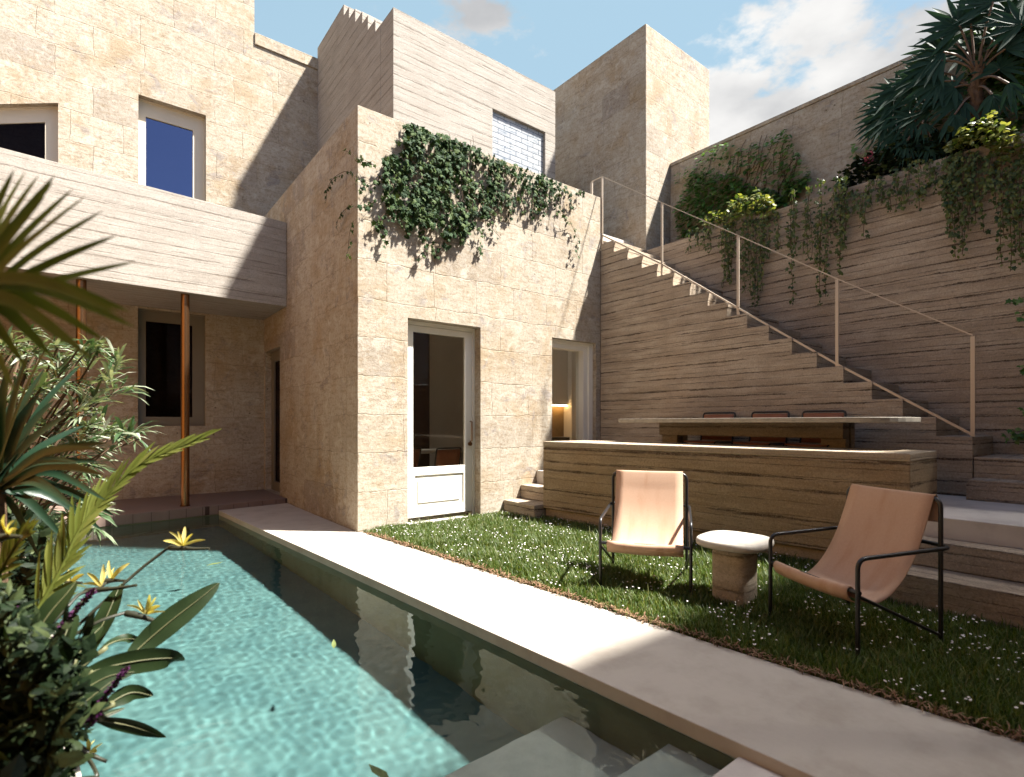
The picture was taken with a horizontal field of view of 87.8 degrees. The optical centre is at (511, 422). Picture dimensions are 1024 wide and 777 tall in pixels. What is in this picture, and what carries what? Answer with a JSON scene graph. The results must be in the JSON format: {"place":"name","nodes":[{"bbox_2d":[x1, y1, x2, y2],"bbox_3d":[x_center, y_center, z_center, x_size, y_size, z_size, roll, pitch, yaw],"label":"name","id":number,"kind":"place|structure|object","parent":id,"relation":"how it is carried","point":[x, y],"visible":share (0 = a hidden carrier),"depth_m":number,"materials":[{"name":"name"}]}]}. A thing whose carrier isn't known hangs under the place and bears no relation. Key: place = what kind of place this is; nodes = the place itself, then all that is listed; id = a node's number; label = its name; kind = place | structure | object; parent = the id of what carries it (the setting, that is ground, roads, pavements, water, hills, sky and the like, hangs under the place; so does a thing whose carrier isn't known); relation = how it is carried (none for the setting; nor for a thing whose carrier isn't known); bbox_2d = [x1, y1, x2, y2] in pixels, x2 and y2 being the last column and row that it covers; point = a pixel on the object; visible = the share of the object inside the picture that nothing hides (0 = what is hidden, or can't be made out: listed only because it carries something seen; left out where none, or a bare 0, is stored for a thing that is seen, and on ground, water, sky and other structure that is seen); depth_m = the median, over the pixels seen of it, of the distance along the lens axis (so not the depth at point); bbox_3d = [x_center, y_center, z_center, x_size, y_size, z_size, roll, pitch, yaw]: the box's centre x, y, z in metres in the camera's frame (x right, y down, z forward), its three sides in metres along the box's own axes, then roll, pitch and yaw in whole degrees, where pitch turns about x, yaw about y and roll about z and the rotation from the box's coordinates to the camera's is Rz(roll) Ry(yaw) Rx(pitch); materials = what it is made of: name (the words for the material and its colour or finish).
{"place":"outdoors","nodes":[
{"label":"outdoors","id":0,"kind":"place"},
{"bbox_2d":[100,514,218,527],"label":"pool wall","id":1,"kind":"structure","parent":0,"point":[161,520],"depth_m":6.82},
{"bbox_2d":[49,489,286,527],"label":"deck","id":2,"kind":"structure","parent":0,"point":[141,510],"depth_m":7.36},
{"bbox_2d":[0,0,317,506],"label":"courtyard house","id":3,"kind":"structure","parent":2,"relation":"on","point":[175,142],"depth_m":7.92,"materials":[{"name":"stone"}]},
{"bbox_2d":[0,106,57,162],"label":"window","id":4,"kind":"structure","parent":3,"relation":"in","point":[33,131],"depth_m":7.34,"materials":[{"name":"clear glass"}]},
{"bbox_2d":[138,98,204,200],"bbox_3d":[-5.339,-3.833,8.365,0.906,2.186,0.090,0,0,-38],"label":"window","id":5,"kind":"structure","parent":3,"relation":"in","point":[171,142],"depth_m":8.36,"materials":[{"name":"blue glass"}]},
{"bbox_2d":[138,308,204,425],"bbox_3d":[-5.306,-0.835,8.315,0.907,1.790,0.090,0,0,-38],"label":"window","id":6,"kind":"structure","parent":3,"relation":"in","point":[159,332],"depth_m":8.28,"materials":[{"name":"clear glass"}]},
{"bbox_2d":[53,515,736,776],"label":"pool water","id":7,"kind":"structure","parent":0,"point":[265,678],"depth_m":2.50,"materials":[{"name":"teal liquid"}]},
{"bbox_2d":[369,764,388,776],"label":"floating leaf","id":8,"kind":"object","parent":7,"relation":"on","point":[377,771],"visible":1,"depth_m":1.90,"materials":[{"name":"green plant"}]},
{"bbox_2d":[413,332,429,466],"bbox_3d":[-2.220,-0.295,8.799,1.628,2.910,0.625,0,0,-38],"label":"tall cabinet","id":9,"kind":"object","parent":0,"point":[421,390],"visible":0.01,"depth_m":8.98,"materials":[{"name":"brown wood"}]},
{"bbox_2d":[219,503,1023,776],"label":"path","id":10,"kind":"structure","parent":0,"point":[782,721],"depth_m":2.52,"materials":[{"name":"beige concrete"}]},
{"bbox_2d":[254,0,999,145],"label":"sky","id":11,"kind":"structure","parent":0,"point":[764,60],"materials":[{"name":"blue"}]},
{"bbox_2d":[363,508,1023,742],"bbox_3d":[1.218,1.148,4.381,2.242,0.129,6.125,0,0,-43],"label":"grass","id":12,"kind":"structure","parent":0,"point":[798,636],"depth_m":3.25,"materials":[{"name":"green plant"}]},
{"bbox_2d":[264,105,600,532],"bbox_3d":[-1.079,-1.097,8.859,4.696,4.795,4.178,0,0,-38],"label":"stone annex","id":13,"kind":"object","parent":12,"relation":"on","point":[509,310],"visible":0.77,"depth_m":6.91,"materials":[{"name":"stone"}]},
{"bbox_2d":[271,349,279,491],"bbox_3d":[-3.787,-0.035,8.714,0.060,2.330,0.920,0,0,-38],"label":"door","id":14,"kind":"structure","parent":13,"relation":"in","point":[275,356],"depth_m":8.94,"materials":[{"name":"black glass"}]},
{"bbox_2d":[413,447,421,467],"bbox_3d":[-1.667,0.763,7.943,0.480,0.797,0.442,0,0,23],"label":"indoor chair","id":15,"kind":"object","parent":13,"relation":"on","point":[416,454],"visible":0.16,"depth_m":7.96,"materials":[{"name":"black metal"}]},
{"bbox_2d":[318,5,554,179],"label":"roof block","id":16,"kind":"structure","parent":13,"relation":"on","point":[398,65],"depth_m":8.04,"materials":[{"name":"stone"}]},
{"bbox_2d":[493,111,542,174],"bbox_3d":[0.079,-4.002,8.607,1.102,1.703,0.060,0,0,-38],"label":"glass brick window","id":17,"kind":"structure","parent":16,"relation":"in","point":[514,142],"depth_m":8.58,"materials":[{"name":"white glass"}]},
{"bbox_2d":[408,320,474,518],"bbox_3d":[-0.900,-0.007,6.654,1.054,2.455,0.117,0,0,-38],"label":"door","id":18,"kind":"structure","parent":13,"relation":"in","point":[434,490],"depth_m":6.72,"materials":[{"name":"white paint"}]},
{"bbox_2d":[421,447,462,464],"bbox_3d":[-1.292,0.800,8.718,1.750,0.720,0.700,0,0,-38],"label":"indoor table","id":19,"kind":"object","parent":13,"relation":"on","point":[428,451],"visible":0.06,"depth_m":8.74,"materials":[{"name":"stone"}]},
{"bbox_2d":[434,447,461,465],"bbox_3d":[-1.071,0.763,8.051,0.442,0.797,0.480,0,0,-38],"label":"indoor chair","id":20,"kind":"object","parent":13,"relation":"on","point":[448,456],"visible":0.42,"depth_m":7.88,"materials":[{"name":"brown leather"}]},
{"bbox_2d":[324,123,584,260],"bbox_3d":[-0.393,-2.692,6.775,3.709,1.901,1.021,0,0,-25],"label":"ivy","id":21,"kind":"object","parent":13,"relation":"attached to","point":[453,149],"visible":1,"depth_m":6.41,"materials":[{"name":"green plant"}]},
{"bbox_2d":[552,349,575,440],"bbox_3d":[0.419,-0.420,9.300,1.560,3.160,0.500,0,0,-38],"label":"kitchen cupboard","id":22,"kind":"object","parent":13,"relation":"on","point":[563,395],"visible":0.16,"depth_m":9.52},
{"bbox_2d":[552,339,592,439],"bbox_3d":[0.832,-0.280,8.041,0.936,1.901,0.190,0,0,-38],"label":"door frame","id":23,"kind":"structure","parent":13,"relation":"in","point":[584,351],"depth_m":8.21,"materials":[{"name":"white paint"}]},
{"bbox_2d":[504,483,545,517],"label":"garden steps","id":24,"kind":"structure","parent":12,"relation":"on","point":[530,501],"depth_m":6.93,"materials":[{"name":"concrete"}]},
{"bbox_2d":[553,24,708,249],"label":"stone tower","id":25,"kind":"structure","parent":12,"relation":"on","point":[632,111],"depth_m":9.02,"materials":[{"name":"stone"}]},
{"bbox_2d":[598,470,692,596],"bbox_3d":[1.030,0.795,4.060,0.644,0.810,0.689,0,0,17],"label":"lounge chair","id":26,"kind":"object","parent":12,"relation":"on","point":[647,517],"visible":0.99,"depth_m":4.18,"materials":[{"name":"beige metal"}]},
{"bbox_2d":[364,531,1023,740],"bbox_3d":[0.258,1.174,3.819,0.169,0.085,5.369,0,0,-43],"label":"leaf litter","id":27,"kind":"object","parent":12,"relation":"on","point":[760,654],"visible":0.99,"depth_m":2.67,"materials":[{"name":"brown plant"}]},
{"bbox_2d":[376,511,1023,707],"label":"daisies","id":28,"kind":"object","parent":12,"relation":"on","point":[749,602],"visible":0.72,"depth_m":3.29,"materials":[{"name":"white plant"}]},
{"bbox_2d":[696,530,773,608],"bbox_3d":[1.505,0.993,3.600,0.450,0.434,0.464,0,0,45],"label":"side table","id":29,"kind":"object","parent":12,"relation":"on","point":[734,566],"visible":0.86,"depth_m":3.49,"materials":[{"name":"stone"}]},
{"bbox_2d":[543,440,936,561],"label":"bench wall","id":30,"kind":"structure","parent":12,"relation":"on","point":[765,490],"depth_m":4.89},
{"bbox_2d":[537,470,1023,548],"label":"terrace","id":31,"kind":"structure","parent":12,"relation":"on","point":[992,523],"depth_m":3.70,"materials":[{"name":"stone"}]},
{"bbox_2d":[682,412,735,443],"bbox_3d":[2.384,0.266,6.449,0.480,0.797,0.442,0,0,-38],"label":"dining chair","id":32,"kind":"object","parent":31,"relation":"on","point":[720,415],"visible":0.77,"depth_m":6.52,"materials":[{"name":"brown leather"}]},
{"bbox_2d":[731,411,789,445],"bbox_3d":[2.775,0.266,5.952,0.480,0.797,0.442,0,0,-38],"label":"dining chair","id":33,"kind":"object","parent":31,"relation":"on","point":[775,439],"visible":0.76,"depth_m":6.03,"materials":[{"name":"brown leather"}]},
{"bbox_2d":[618,417,920,447],"bbox_3d":[2.523,0.308,5.655,0.840,0.711,2.928,0,0,-38],"label":"dining table","id":34,"kind":"object","parent":31,"relation":"on","point":[680,430],"visible":0.7,"depth_m":5.49,"materials":[{"name":"brown wood"}]},
{"bbox_2d":[783,410,846,446],"bbox_3d":[3.126,0.266,5.505,0.480,0.797,0.442,0,0,-38],"label":"dining chair","id":35,"kind":"object","parent":31,"relation":"on","point":[812,440],"visible":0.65,"depth_m":5.63,"materials":[{"name":"brown leather"}]},
{"bbox_2d":[600,233,1023,504],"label":"outdoor staircase","id":36,"kind":"structure","parent":12,"relation":"on","point":[674,345],"depth_m":6.65,"materials":[{"name":"concrete"}]},
{"bbox_2d":[590,176,974,436],"bbox_3d":[2.701,-1.852,6.614,0.020,3.953,4.688,0,0,-38],"label":"stair railing","id":37,"kind":"object","parent":36,"relation":"on","point":[971,432],"visible":0.93,"depth_m":5.66,"materials":[{"name":"beige metal"}]},
{"bbox_2d":[647,133,1023,454],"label":"planter wall","id":38,"kind":"structure","parent":12,"relation":"on","point":[905,258],"depth_m":5.78,"materials":[{"name":"concrete"}]},
{"bbox_2d":[685,186,783,306],"bbox_3d":[3.051,-2.363,7.353,0.373,1.690,1.436,0,0,-38],"label":"trailing vine","id":39,"kind":"object","parent":38,"relation":"hanging from","point":[766,198],"visible":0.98,"depth_m":7.14,"materials":[{"name":"green plant"}]},
{"bbox_2d":[784,175,885,305],"bbox_3d":[3.799,-2.185,6.309,0.202,1.575,1.119,0,0,-39],"label":"trailing vine","id":40,"kind":"object","parent":38,"relation":"hanging from","point":[841,211],"visible":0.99,"depth_m":6.34,"materials":[{"name":"green plant"}]},
{"bbox_2d":[875,159,942,212],"bbox_3d":[4.269,-2.530,5.731,0.168,0.605,0.627,0,0,-39],"label":"trailing vine","id":41,"kind":"object","parent":38,"relation":"hanging from","point":[920,191],"visible":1,"depth_m":5.71,"materials":[{"name":"green plant"}]},
{"bbox_2d":[852,65,968,166],"bbox_3d":[4.410,-3.337,5.912,1.085,1.429,0.377,0,0,41],"label":"fan palm","id":42,"kind":"object","parent":38,"relation":"on","point":[886,112],"visible":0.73,"depth_m":5.96,"materials":[{"name":"green plant"}]},
{"bbox_2d":[830,116,996,188],"bbox_3d":[4.400,-3.000,5.979,0.492,0.530,1.629,0,0,-38],"label":"planter shrub","id":43,"kind":"object","parent":38,"relation":"on","point":[860,164],"visible":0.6,"depth_m":6.01,"materials":[{"name":"green plant"}]},
{"bbox_2d":[889,0,1023,148],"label":"fan palm","id":44,"kind":"object","parent":38,"relation":"on","point":[980,18],"visible":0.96,"depth_m":5.61,"materials":[{"name":"green plant"}]},
{"bbox_2d":[932,110,1023,270],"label":"trailing vine","id":45,"kind":"object","parent":38,"relation":"hanging from","point":[955,163],"visible":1,"depth_m":5.23,"materials":[{"name":"green plant"}]},
{"bbox_2d":[1001,297,1023,444],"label":"ivy sprig","id":46,"kind":"object","parent":38,"relation":"attached to","point":[1016,437],"visible":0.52,"depth_m":5.02,"materials":[{"name":"green plant"}]},
{"bbox_2d":[670,14,1023,242],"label":"boundary wall","id":47,"kind":"structure","parent":12,"relation":"on","point":[820,131],"depth_m":7.25,"materials":[{"name":"stone"}]},
{"bbox_2d":[672,129,811,238],"bbox_3d":[3.325,-3.619,7.930,0.217,1.362,2.189,0,0,-38],"label":"creeper","id":48,"kind":"object","parent":47,"relation":"attached to","point":[741,189],"visible":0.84,"depth_m":7.95,"materials":[{"name":"green plant"}]},
{"bbox_2d":[849,24,1023,169],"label":"creeper","id":49,"kind":"object","parent":47,"relation":"attached to","point":[998,88],"visible":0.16,"depth_m":5.61,"materials":[{"name":"green plant"}]},
{"bbox_2d":[768,484,949,656],"bbox_3d":[1.978,0.795,3.080,0.653,0.810,0.644,0,0,-14],"label":"lounge chair","id":50,"kind":"object","parent":12,"relation":"on","point":[870,553],"visible":0.98,"depth_m":3.03,"materials":[{"name":"beige leather"}]},
{"bbox_2d":[884,535,1023,630],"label":"garden steps","id":51,"kind":"structure","parent":12,"relation":"on","point":[986,581],"depth_m":3.35,"materials":[{"name":"concrete"}]},
{"bbox_2d":[712,757,781,776],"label":"pool steps","id":52,"kind":"structure","parent":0,"point":[740,767],"depth_m":1.91,"materials":[{"name":"stone"}]},
{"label":"planting bed","id":53,"kind":"structure","parent":0,"visible":0},
{"bbox_2d":[25,557,80,776],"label":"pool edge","id":54,"kind":"object","parent":53,"relation":"on","point":[78,773],"depth_m":1.83,"materials":[{"name":"white"}]},
{"bbox_2d":[0,498,111,776],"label":"undergrowth","id":55,"kind":"object","parent":53,"relation":"on","point":[45,687],"visible":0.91,"depth_m":1.32,"materials":[{"name":"green plant"}]},
{"bbox_2d":[0,336,114,593],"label":"strap leaf plant","id":56,"kind":"object","parent":53,"relation":"on","point":[25,471],"visible":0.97,"depth_m":1.89,"materials":[{"name":"green plant"}]},
{"bbox_2d":[0,170,133,392],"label":"fan palm","id":57,"kind":"object","parent":53,"relation":"on","point":[18,290],"visible":1,"depth_m":0.83,"materials":[{"name":"green plant"}]},
{"bbox_2d":[17,587,129,740],"bbox_3d":[-1.359,0.848,1.526,0.490,0.710,0.182,0,0,0],"label":"purple sage","id":58,"kind":"object","parent":53,"relation":"on","point":[90,720],"visible":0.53,"depth_m":1.55,"materials":[{"name":"purple plant"}]},
{"bbox_2d":[0,323,163,557],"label":"pale leaf shrub","id":59,"kind":"object","parent":53,"relation":"on","point":[113,432],"visible":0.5,"depth_m":3.43,"materials":[{"name":"green plant"}]},
{"bbox_2d":[0,514,219,776],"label":"bird of paradise","id":60,"kind":"object","parent":53,"relation":"on","point":[143,654],"visible":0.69,"depth_m":1.74,"materials":[{"name":"green plant"}]},
{"bbox_2d":[0,429,220,608],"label":"feather palm","id":61,"kind":"object","parent":53,"relation":"on","point":[80,524],"visible":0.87,"depth_m":1.82,"materials":[{"name":"green plant"}]}
]}

